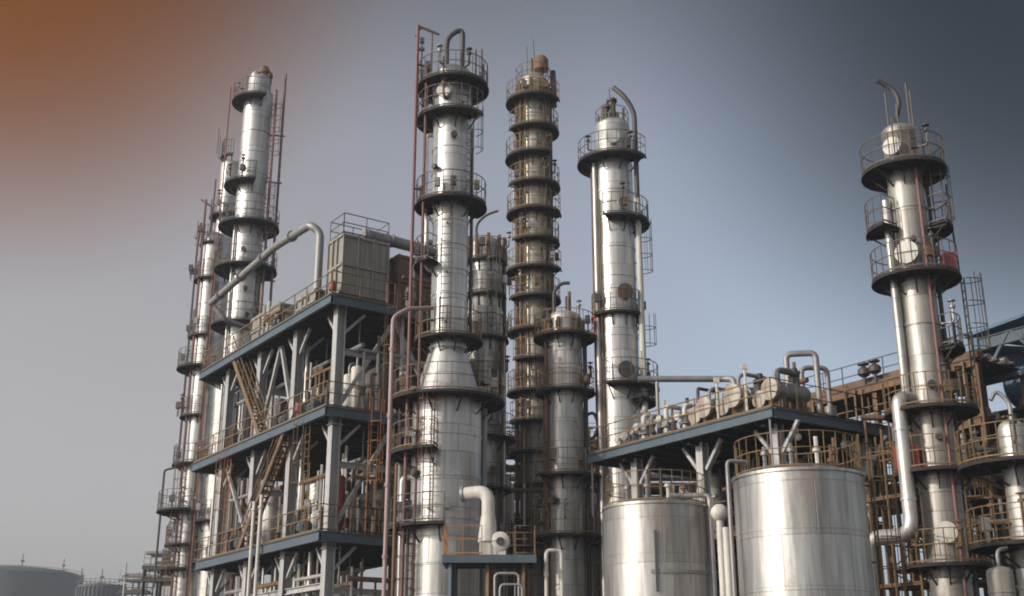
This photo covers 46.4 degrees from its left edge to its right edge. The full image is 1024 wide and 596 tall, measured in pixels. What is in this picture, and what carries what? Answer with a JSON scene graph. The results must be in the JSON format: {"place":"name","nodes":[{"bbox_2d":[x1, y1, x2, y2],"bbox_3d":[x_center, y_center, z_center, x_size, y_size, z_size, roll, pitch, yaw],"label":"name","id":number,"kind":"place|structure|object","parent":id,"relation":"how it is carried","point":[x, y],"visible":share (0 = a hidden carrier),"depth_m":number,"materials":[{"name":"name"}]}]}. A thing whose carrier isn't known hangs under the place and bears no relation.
{"place":"outdoors","nodes":[
{"label":"outdoors","id":0,"kind":"place"},
{"bbox_2d":[152,199,226,595],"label":"distillation tower","id":1,"kind":"structure","parent":0,"point":[182,513],"depth_m":72.70,"materials":[{"name":"metal"}]},
{"bbox_2d":[192,132,238,359],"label":"distillation tower","id":2,"kind":"structure","parent":0,"point":[227,197],"depth_m":80.62,"materials":[{"name":"metal"}]},
{"bbox_2d":[442,525,536,595],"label":"blower deck","id":3,"kind":"structure","parent":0,"point":[452,564],"depth_m":42.82,"materials":[{"name":"metal"}]},
{"bbox_2d":[459,486,509,554],"bbox_3d":[-0.986,8.236,44.101,1.934,2.681,0.783,-5,-19,14],"label":"blower","id":4,"kind":"object","parent":3,"relation":"on","point":[493,541],"visible":0.98,"depth_m":43.80,"materials":[{"name":"white paint"}]},
{"bbox_2d":[467,210,515,595],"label":"distillation tower","id":5,"kind":"structure","parent":0,"point":[490,279],"depth_m":58.64,"materials":[{"name":"metal"}]},
{"bbox_2d":[0,0,1023,595],"label":"sky","id":6,"kind":"structure","parent":0,"point":[755,117],"materials":[{"name":"grey"}]},
{"bbox_2d":[505,39,561,595],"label":"distillation tower","id":7,"kind":"structure","parent":0,"point":[531,104],"depth_m":65.35,"materials":[{"name":"metal"}]},
{"bbox_2d":[577,85,659,595],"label":"distillation tower","id":8,"kind":"structure","parent":0,"point":[607,167],"depth_m":58.56,"materials":[{"name":"metal"}]},
{"bbox_2d":[638,376,736,496],"bbox_3d":[7.562,10.436,49.203,4.234,14.937,0.615,-2,-19,5],"label":"transfer pipe","id":9,"kind":"object","parent":8,"relation":"attached to","point":[658,379],"visible":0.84,"depth_m":51.44,"materials":[{"name":"metal"}]},
{"bbox_3d":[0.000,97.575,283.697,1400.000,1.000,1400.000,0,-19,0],"label":"ground","id":10,"kind":"structure","parent":0,"visible":0},
{"bbox_2d":[0,565,83,595],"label":"storage tank","id":11,"kind":"object","parent":10,"relation":"on","point":[18,580],"visible":0.89,"depth_m":309.12,"materials":[{"name":"metal"}]},
{"bbox_2d":[75,578,126,595],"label":"storage tank","id":12,"kind":"object","parent":10,"relation":"on","point":[98,588],"visible":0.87,"depth_m":249.31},
{"bbox_2d":[117,573,153,595],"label":"pipe rack","id":13,"kind":"object","parent":10,"relation":"on","point":[132,592],"visible":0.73,"depth_m":224.71,"materials":[{"name":"metal"}]},
{"bbox_2d":[140,551,172,595],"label":"pipe rack","id":14,"kind":"object","parent":10,"relation":"on","point":[159,580],"visible":0.34,"depth_m":97.92,"materials":[{"name":"metal"}]},
{"bbox_2d":[192,383,220,595],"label":"stripper column","id":15,"kind":"structure","parent":10,"relation":"on","point":[204,522],"depth_m":70.24,"materials":[{"name":"metal"}]},
{"bbox_2d":[187,66,286,595],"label":"distillation tower","id":16,"kind":"structure","parent":10,"relation":"on","point":[248,228],"depth_m":74.58,"materials":[{"name":"metal"}]},
{"bbox_2d":[246,501,256,595],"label":"process pipe","id":17,"kind":"object","parent":10,"relation":"on","point":[253,510],"visible":1,"depth_m":53.57,"materials":[{"name":"metal"}]},
{"bbox_2d":[253,495,263,595],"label":"process pipe","id":18,"kind":"object","parent":10,"relation":"on","point":[259,529],"visible":1,"depth_m":52.97,"materials":[{"name":"metal"}]},
{"bbox_2d":[257,364,274,593],"bbox_3d":[-12.234,11.953,58.642,0.320,18.069,0.304,0,-19,0],"label":"process pipe","id":19,"kind":"object","parent":10,"relation":"on","point":[270,426],"visible":0.13,"depth_m":60.47,"materials":[{"name":"metal"}]},
{"bbox_2d":[277,367,291,580],"bbox_3d":[-11.435,12.202,59.384,0.512,18.069,0.487,0,-19,0],"label":"process pipe","id":20,"kind":"object","parent":10,"relation":"on","point":[283,484],"visible":0.13,"depth_m":59.96,"materials":[{"name":"grey metal"}]},
{"bbox_2d":[292,345,310,595],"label":"process pipe","id":21,"kind":"object","parent":10,"relation":"on","point":[307,362],"visible":0.23,"depth_m":56.40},
{"bbox_2d":[190,270,430,595],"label":"process structure","id":22,"kind":"object","parent":10,"relation":"on","point":[323,434],"visible":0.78,"depth_m":54.77,"materials":[{"name":"grey paint"}]},
{"bbox_2d":[224,574,241,595],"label":"pipe manifold","id":23,"kind":"object","parent":22,"relation":"on","point":[235,592],"visible":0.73,"depth_m":57.59,"materials":[{"name":"grey metal"}]},
{"bbox_2d":[225,481,247,551],"bbox_3d":[-13.285,10.778,58.416,0.311,3.752,3.404,12,-22,-32],"label":"pipe manifold","id":24,"kind":"object","parent":22,"relation":"on","point":[241,497],"visible":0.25,"depth_m":59.16,"materials":[{"name":"grey metal"}]},
{"bbox_2d":[233,392,249,443],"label":"pipe manifold","id":25,"kind":"object","parent":22,"relation":"on","point":[238,404],"visible":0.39,"depth_m":61.52,"materials":[{"name":"grey metal"}]},
{"bbox_2d":[208,222,323,330],"bbox_3d":[-13.539,0.553,63.207,2.758,5.812,16.018,8,-20,-23],"label":"transfer pipe","id":26,"kind":"object","parent":22,"relation":"on","point":[290,236],"visible":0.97,"depth_m":61.87,"materials":[{"name":"metal"}]},
{"bbox_2d":[258,567,278,592],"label":"pipe manifold","id":27,"kind":"object","parent":22,"relation":"on","point":[265,586],"visible":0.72,"depth_m":54.18,"materials":[{"name":"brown metal"}]},
{"bbox_2d":[250,301,293,340],"bbox_3d":[-11.513,1.801,60.875,2.535,2.000,3.535,12,-22,-32],"label":"air cooler","id":28,"kind":"object","parent":22,"relation":"on","point":[256,332],"visible":0.09,"depth_m":60.87,"materials":[{"name":"grey metal"}]},
{"bbox_2d":[261,477,282,542],"bbox_3d":[-11.786,10.666,58.376,0.940,3.938,0.940,0,-19,0],"label":"vertical vessel","id":29,"kind":"object","parent":22,"relation":"on","point":[271,510],"visible":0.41,"depth_m":57.96,"materials":[{"name":"white metal"}]},
{"bbox_2d":[261,301,283,333],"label":"pipe manifold","id":30,"kind":"object","parent":22,"relation":"on","point":[277,319],"visible":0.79,"depth_m":58.55,"materials":[{"name":"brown metal"}]},
{"bbox_2d":[270,476,283,538],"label":"pipe manifold","id":31,"kind":"object","parent":22,"relation":"on","point":[279,488],"visible":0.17,"depth_m":58.12,"materials":[{"name":"grey metal"}]},
{"bbox_2d":[267,388,287,428],"bbox_3d":[-12.074,6.343,61.405,1.040,3.658,1.040,0,-19,0],"label":"vertical vessel","id":32,"kind":"object","parent":22,"relation":"on","point":[278,400],"visible":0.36,"depth_m":61.27,"materials":[{"name":"grey metal"}]},
{"bbox_2d":[272,405,288,425],"bbox_3d":[-10.565,5.502,55.197,0.663,1.300,1.520,12,-22,-32],"label":"pump","id":33,"kind":"object","parent":22,"relation":"on","point":[279,416],"visible":0.48,"depth_m":55.25,"materials":[{"name":"grey metal"}]},
{"bbox_2d":[241,545,343,595],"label":"process pipe","id":34,"kind":"object","parent":22,"relation":"hanging from","point":[303,572],"visible":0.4,"depth_m":50.65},
{"bbox_2d":[289,509,312,534],"bbox_3d":[-9.051,9.723,51.422,0.663,1.300,1.520,12,-22,-32],"label":"pump","id":35,"kind":"object","parent":22,"relation":"on","point":[297,526],"visible":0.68,"depth_m":51.29,"materials":[{"name":"grey metal"}]},
{"bbox_2d":[294,557,320,595],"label":"pipe manifold","id":36,"kind":"object","parent":22,"relation":"on","point":[298,579],"visible":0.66,"depth_m":51.06,"materials":[{"name":"grey metal"}]},
{"bbox_2d":[295,288,324,313],"bbox_3d":[-8.753,0.779,57.201,2.635,1.600,2.135,12,-22,-32],"label":"air cooler","id":37,"kind":"object","parent":22,"relation":"on","point":[311,299],"visible":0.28,"depth_m":56.38,"materials":[{"name":"grey metal"}]},
{"bbox_2d":[299,392,321,413],"bbox_3d":[-8.883,4.712,52.842,0.663,1.300,1.520,12,-22,-32],"label":"pump","id":38,"kind":"object","parent":22,"relation":"on","point":[317,403],"visible":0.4,"depth_m":52.73,"materials":[{"name":"grey metal"}]},
{"bbox_2d":[298,462,325,528],"bbox_3d":[-8.617,8.761,51.915,0.338,3.437,2.900,12,-22,-32],"label":"pipe manifold","id":39,"kind":"object","parent":22,"relation":"on","point":[320,477],"visible":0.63,"depth_m":51.75,"materials":[{"name":"grey metal"}]},
{"bbox_2d":[266,322,364,395],"bbox_3d":[-9.770,2.991,58.188,0.203,1.367,11.000,12,-22,-32],"label":"process pipe","id":40,"kind":"object","parent":22,"relation":"attached to","point":[325,363],"visible":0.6,"depth_m":56.78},
{"bbox_2d":[307,470,325,530],"bbox_3d":[-9.046,9.804,55.526,1.040,3.758,1.040,0,-19,0],"label":"vertical vessel","id":41,"kind":"object","parent":22,"relation":"on","point":[312,491],"visible":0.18,"depth_m":55.22,"materials":[{"name":"white metal"}]},
{"bbox_2d":[304,362,330,405],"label":"pipe manifold","id":42,"kind":"object","parent":22,"relation":"on","point":[316,389],"visible":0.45,"depth_m":53.63,"materials":[{"name":"grey metal"}]},
{"bbox_2d":[291,546,355,595],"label":"process pipe","id":43,"kind":"object","parent":22,"relation":"attached to","point":[344,584],"visible":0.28,"depth_m":50.79,"materials":[{"name":"grey metal"}]},
{"bbox_2d":[337,468,345,531],"bbox_3d":[-7.532,8.717,51.718,0.807,3.394,0.720,0,-19,0],"label":"vertical vessel","id":44,"kind":"object","parent":22,"relation":"on","point":[341,491],"visible":0.23,"depth_m":51.52,"materials":[{"name":"red paint"}]},
{"bbox_2d":[324,445,362,532],"bbox_3d":[-7.550,8.703,53.016,0.307,4.248,3.605,12,-22,-31],"label":"pipe manifold","id":45,"kind":"object","parent":22,"relation":"on","point":[344,472],"visible":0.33,"depth_m":52.24,"materials":[{"name":"grey metal"}]},
{"bbox_2d":[334,562,364,595],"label":"pipe manifold","id":46,"kind":"object","parent":22,"relation":"on","point":[343,574],"visible":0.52,"depth_m":51.90,"materials":[{"name":"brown metal"}]},
{"bbox_2d":[342,362,359,407],"bbox_3d":[-7.401,4.350,54.547,0.747,3.070,0.630,0,-19,0],"label":"vertical vessel","id":47,"kind":"object","parent":22,"relation":"on","point":[347,378],"visible":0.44,"depth_m":54.44,"materials":[{"name":"white paint"}]},
{"bbox_2d":[349,358,361,409],"bbox_3d":[-6.952,4.044,53.951,0.746,3.270,0.630,0,-19,0],"label":"vertical vessel","id":48,"kind":"object","parent":22,"relation":"on","point":[355,369],"visible":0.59,"depth_m":53.65,"materials":[{"name":"white paint"}]},
{"bbox_2d":[325,212,389,301],"bbox_3d":[-7.082,-1.459,54.879,2.435,4.364,1.535,12,-22,-32],"label":"air cooler","id":49,"kind":"object","parent":22,"relation":"on","point":[358,255],"visible":0.88,"depth_m":54.33,"materials":[{"name":"grey metal"}]},
{"bbox_2d":[347,557,395,595],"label":"pipe manifold","id":50,"kind":"object","parent":22,"relation":"on","point":[351,578],"visible":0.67,"depth_m":49.50,"materials":[{"name":"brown metal"}]},
{"bbox_2d":[351,460,393,535],"bbox_3d":[-5.819,8.537,50.787,2.258,3.143,0.325,13,-22,-33],"label":"pipe manifold","id":51,"kind":"object","parent":22,"relation":"on","point":[372,495],"visible":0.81,"depth_m":50.63,"materials":[{"name":"brown metal"}]},
{"bbox_2d":[345,487,407,534],"bbox_3d":[-6.064,9.793,53.328,2.060,2.380,3.500,12,-22,-32],"label":"horizontal drum","id":52,"kind":"object","parent":22,"relation":"on","point":[362,497],"visible":0.25,"depth_m":52.17,"materials":[{"name":"metal"}]},
{"bbox_2d":[358,365,398,411],"bbox_3d":[-6.507,4.700,54.977,2.360,2.680,4.235,12,-22,-32],"label":"horizontal drum","id":53,"kind":"object","parent":22,"relation":"on","point":[369,372],"visible":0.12,"depth_m":53.28,"materials":[{"name":"metal"}]},
{"bbox_2d":[357,335,404,413],"bbox_3d":[-5.799,3.404,52.544,2.326,3.589,0.324,13,-22,-33],"label":"pipe manifold","id":54,"kind":"object","parent":22,"relation":"on","point":[378,352],"visible":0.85,"depth_m":52.30,"materials":[{"name":"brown metal"}]},
{"bbox_2d":[394,317,404,595],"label":"process pipe","id":55,"kind":"object","parent":22,"relation":"attached to","point":[402,340],"visible":0.24,"depth_m":53.30,"materials":[{"name":"metal"}]},
{"bbox_2d":[387,254,430,310],"bbox_3d":[-4.657,-0.134,56.676,2.935,2.996,2.035,12,-22,-32],"label":"air cooler","id":56,"kind":"object","parent":22,"relation":"on","point":[399,265],"visible":0.26,"depth_m":55.65,"materials":[{"name":"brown metal"}]},
{"bbox_2d":[360,228,431,253],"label":"duct pipe","id":57,"kind":"object","parent":56,"relation":"on","point":[399,243],"visible":0.41,"depth_m":55.96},
{"bbox_2d":[402,265,431,306],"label":"pipe manifold","id":58,"kind":"object","parent":22,"relation":"on","point":[406,293],"visible":0.45,"depth_m":54.67,"materials":[{"name":"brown metal"}]},
{"bbox_2d":[306,501,314,595],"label":"process pipe","id":59,"kind":"object","parent":10,"relation":"on","point":[310,561],"visible":0.67,"depth_m":51.31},
{"bbox_2d":[388,339,399,589],"bbox_3d":[-5.436,10.573,54.534,0.448,18.069,0.426,0,-19,0],"label":"process pipe","id":60,"kind":"object","parent":10,"relation":"on","point":[390,557],"visible":0.09,"depth_m":55.14,"materials":[{"name":"brown metal"}]},
{"bbox_2d":[391,464,397,595],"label":"drain pipe","id":61,"kind":"object","parent":10,"relation":"on","point":[394,532],"visible":1,"depth_m":45.98,"materials":[{"name":"brown metal"}]},
{"bbox_2d":[382,306,433,595],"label":"drain pipe","id":62,"kind":"object","parent":10,"relation":"on","point":[387,484],"visible":1,"depth_m":46.09,"materials":[{"name":"metal"}]},
{"bbox_2d":[400,24,439,595],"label":"flare riser","id":63,"kind":"object","parent":10,"relation":"on","point":[417,65],"visible":0.91,"depth_m":49.75,"materials":[{"name":"red paint"}]},
{"bbox_2d":[388,27,504,595],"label":"distillation tower","id":64,"kind":"structure","parent":10,"relation":"on","point":[456,404],"depth_m":48.87,"materials":[{"name":"metal"}]},
{"bbox_2d":[493,572,519,595],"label":"hoop pipe","id":65,"kind":"object","parent":10,"relation":"on","point":[506,573],"visible":1,"depth_m":41.80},
{"bbox_2d":[506,480,513,595],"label":"standpipe","id":66,"kind":"object","parent":10,"relation":"on","point":[508,502],"visible":0.18,"depth_m":59.47,"materials":[{"name":"metal"}]},
{"bbox_2d":[506,426,599,595],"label":"pipe rack","id":67,"kind":"object","parent":10,"relation":"on","point":[512,468],"visible":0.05,"depth_m":66.20,"materials":[{"name":"brown metal"}]},
{"bbox_2d":[543,548,563,595],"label":"hoop pipe","id":68,"kind":"object","parent":10,"relation":"on","point":[546,572],"visible":1,"depth_m":43.06,"materials":[{"name":"metal"}]},
{"bbox_2d":[508,475,598,595],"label":"pipe manifold","id":69,"kind":"object","parent":10,"relation":"on","point":[524,490],"visible":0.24,"depth_m":57.07,"materials":[{"name":"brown metal"}]},
{"bbox_2d":[533,281,601,595],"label":"distillation tower","id":70,"kind":"structure","parent":10,"relation":"on","point":[565,338],"depth_m":56.08,"materials":[{"name":"metal"}]},
{"bbox_2d":[585,487,599,595],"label":"standpipe","id":71,"kind":"object","parent":10,"relation":"on","point":[594,565],"visible":0.16,"depth_m":57.68,"materials":[{"name":"metal"}]},
{"bbox_2d":[602,469,716,595],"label":"storage tank","id":72,"kind":"object","parent":10,"relation":"on","point":[659,546],"visible":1,"depth_m":39.99,"materials":[{"name":"metal"}]},
{"bbox_2d":[644,473,739,595],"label":"pipe rack","id":73,"kind":"object","parent":10,"relation":"on","point":[654,477],"visible":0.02,"depth_m":58.51,"materials":[{"name":"brown metal"}]},
{"bbox_2d":[711,504,727,595],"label":"standpipe","id":74,"kind":"object","parent":10,"relation":"on","point":[719,513],"visible":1,"depth_m":39.64,"materials":[{"name":"metal"}]},
{"bbox_2d":[722,527,732,595],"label":"standpipe","id":75,"kind":"object","parent":10,"relation":"on","point":[727,561],"visible":0.73,"depth_m":38.59,"materials":[{"name":"metal"}]},
{"bbox_2d":[586,377,893,595],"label":"deck structure","id":76,"kind":"object","parent":10,"relation":"on","point":[702,448],"visible":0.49,"depth_m":45.55,"materials":[{"name":"metal"}]},
{"bbox_2d":[634,413,651,437],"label":"valve pipe","id":77,"kind":"object","parent":76,"relation":"on","point":[643,433],"visible":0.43,"depth_m":49.00,"materials":[{"name":"metal"}]},
{"bbox_2d":[641,414,670,436],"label":"valve pipe","id":78,"kind":"object","parent":76,"relation":"on","point":[652,418],"visible":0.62,"depth_m":48.30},
{"bbox_2d":[632,398,696,439],"bbox_3d":[6.394,5.215,49.348,0.328,2.090,4.200,12,-22,-32],"label":"pipe manifold","id":79,"kind":"object","parent":76,"relation":"on","point":[660,429],"visible":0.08,"depth_m":49.54,"materials":[{"name":"silver metal"}]},
{"bbox_2d":[656,404,690,432],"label":"valve pipe","id":80,"kind":"object","parent":76,"relation":"on","point":[666,416],"visible":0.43,"depth_m":48.04,"materials":[{"name":"metal"}]},
{"bbox_2d":[674,403,695,427],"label":"valve pipe","id":81,"kind":"object","parent":76,"relation":"on","point":[684,422],"visible":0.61,"depth_m":46.89,"materials":[{"name":"metal"}]},
{"bbox_2d":[688,398,715,423],"bbox_3d":[7.773,4.662,46.824,1.700,1.530,0.697,12,-22,-32],"label":"heat exchanger","id":82,"kind":"object","parent":76,"relation":"on","point":[692,419],"visible":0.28,"depth_m":46.37,"materials":[{"name":"paint"}]},
{"bbox_2d":[696,387,725,421],"bbox_3d":[8.112,4.300,46.169,2.000,1.800,0.820,12,-22,-32],"label":"heat exchanger","id":83,"kind":"object","parent":76,"relation":"on","point":[707,414],"visible":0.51,"depth_m":45.60,"materials":[{"name":"paint"}]},
{"bbox_2d":[710,460,725,523],"bbox_3d":[8.087,8.063,48.200,1.040,3.158,1.040,0,-19,0],"label":"vertical vessel","id":84,"kind":"object","parent":76,"relation":"on","point":[717,483],"visible":0.38,"depth_m":47.91,"materials":[{"name":"grey metal"}]},
{"bbox_2d":[716,396,751,416],"bbox_3d":[8.661,4.177,45.520,1.800,1.620,0.738,12,-22,-32],"label":"heat exchanger","id":85,"kind":"object","parent":76,"relation":"on","point":[725,410],"visible":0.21,"depth_m":44.96,"materials":[{"name":"paint"}]},
{"bbox_2d":[741,363,747,410],"bbox_3d":[8.572,3.382,43.748,0.200,2.000,0.120,0,-19,0],"label":"lamp post","id":86,"kind":"object","parent":76,"relation":"on","point":[744,368],"visible":0.77,"depth_m":43.82,"materials":[{"name":"metal"}]},
{"bbox_2d":[723,373,765,414],"bbox_3d":[9.034,3.760,44.843,2.200,1.980,0.902,12,-22,-32],"label":"heat exchanger","id":87,"kind":"object","parent":76,"relation":"on","point":[732,395],"visible":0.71,"depth_m":44.34,"materials":[{"name":"paint"}]},
{"bbox_2d":[752,390,788,407],"bbox_3d":[9.674,3.808,44.138,1.600,1.440,0.656,12,-22,-32],"label":"heat exchanger","id":88,"kind":"object","parent":76,"relation":"on","point":[758,401],"visible":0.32,"depth_m":43.68,"materials":[{"name":"paint"}]},
{"bbox_2d":[761,367,810,412],"bbox_3d":[10.046,3.391,43.461,2.000,1.800,0.820,12,-22,-32],"label":"heat exchanger","id":89,"kind":"object","parent":76,"relation":"on","point":[787,388],"visible":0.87,"depth_m":43.16,"materials":[{"name":"paint"}]},
{"bbox_2d":[776,370,801,411],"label":"hoop pipe","id":90,"kind":"object","parent":76,"relation":"on","point":[795,375],"visible":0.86,"depth_m":43.25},
{"bbox_2d":[783,350,823,413],"bbox_3d":[11.090,3.452,45.551,1.404,3.015,0.339,-4,-19,12],"label":"gooseneck pipe","id":91,"kind":"object","parent":76,"relation":"on","point":[803,353],"visible":0.55,"depth_m":45.73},
{"bbox_2d":[799,365,836,416],"bbox_3d":[11.773,3.873,46.169,1.480,2.610,0.480,0,-19,0],"label":"gooseneck pipe","id":92,"kind":"object","parent":76,"relation":"on","point":[830,409],"visible":0.47,"depth_m":46.24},
{"bbox_2d":[725,429,906,595],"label":"storage tank","id":93,"kind":"object","parent":10,"relation":"on","point":[802,529],"visible":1,"depth_m":33.28,"materials":[{"name":"metal"}]},
{"bbox_2d":[860,397,910,595],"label":"pipe manifold","id":94,"kind":"object","parent":10,"relation":"on","point":[864,418],"visible":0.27,"depth_m":43.68,"materials":[{"name":"brown metal"}]},
{"bbox_2d":[856,429,928,595],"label":"scaffold tower","id":95,"kind":"structure","parent":10,"relation":"on","point":[921,585],"depth_m":42.13,"materials":[{"name":"metal"}]},
{"bbox_2d":[884,437,929,595],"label":"scaffold tower","id":96,"kind":"structure","parent":10,"relation":"on","point":[920,526],"depth_m":45.38,"materials":[{"name":"metal"}]},
{"bbox_2d":[807,331,1023,595],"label":"pipe rack","id":97,"kind":"object","parent":10,"relation":"on","point":[987,365],"visible":0.23,"depth_m":47.47,"materials":[{"name":"brown metal"}]},
{"bbox_2d":[857,362,869,384],"bbox_3d":[14.774,3.202,50.086,0.520,0.930,0.520,0,-19,0],"label":"valve","id":98,"kind":"object","parent":97,"relation":"on","point":[863,372],"visible":0.98,"depth_m":49.97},
{"bbox_2d":[868,359,880,381],"bbox_3d":[15.082,3.043,49.612,0.520,0.930,0.520,0,-19,0],"label":"valve","id":99,"kind":"object","parent":97,"relation":"on","point":[874,368],"visible":1,"depth_m":49.49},
{"bbox_2d":[859,78,993,595],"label":"distillation tower","id":100,"kind":"structure","parent":10,"relation":"on","point":[925,403],"depth_m":42.07,"materials":[{"name":"metal"}]},
{"bbox_2d":[911,441,1018,595],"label":"pipe rack","id":101,"kind":"object","parent":10,"relation":"on","point":[919,592],"visible":0.02,"depth_m":53.62,"materials":[{"name":"brown metal"}]},
{"bbox_2d":[920,443,1017,595],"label":"scaffold tower","id":102,"kind":"structure","parent":10,"relation":"on","point":[981,583],"depth_m":44.11,"materials":[{"name":"metal"}]},
{"bbox_2d":[960,434,1008,515],"bbox_3d":[18.244,10.404,43.976,4.900,11.669,1.000,0,-19,0],"label":"pipe manifold","id":103,"kind":"object","parent":10,"relation":"on","point":[977,512],"visible":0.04,"depth_m":44.90,"materials":[{"name":"brown metal"}]},
{"bbox_2d":[954,390,1023,595],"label":"reactor vessel","id":104,"kind":"object","parent":10,"relation":"on","point":[1009,463],"visible":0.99,"depth_m":37.23,"materials":[{"name":"metal"}]},
{"bbox_2d":[970,498,1015,572],"bbox_3d":[17.898,11.477,42.560,4.900,8.733,1.000,0,-19,0],"label":"pipe manifold","id":105,"kind":"object","parent":10,"relation":"on","point":[1004,532],"visible":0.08,"depth_m":43.50,"materials":[{"name":"white metal"}]},
{"bbox_2d":[963,313,1023,495],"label":"canopy","id":106,"kind":"object","parent":10,"relation":"on","point":[1002,334],"visible":0.49,"depth_m":48.12,"materials":[{"name":"blue metal"}]},
{"bbox_2d":[1003,360,1023,406],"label":"horizontal drum","id":107,"kind":"object","parent":106,"relation":"on","point":[1012,391],"visible":0.69,"depth_m":48.65,"materials":[{"name":"blue metal"}]},
{"bbox_3d":[14.396,11.350,34.164,1.600,3.630,1.600,0,-19,0],"label":"vessel stand","id":108,"kind":"object","parent":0,"visible":0},
{"bbox_2d":[986,546,1016,595],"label":"vertical vessel","id":109,"kind":"object","parent":108,"relation":"on","point":[1000,580],"visible":1,"depth_m":34.90,"materials":[{"name":"silver metal"}]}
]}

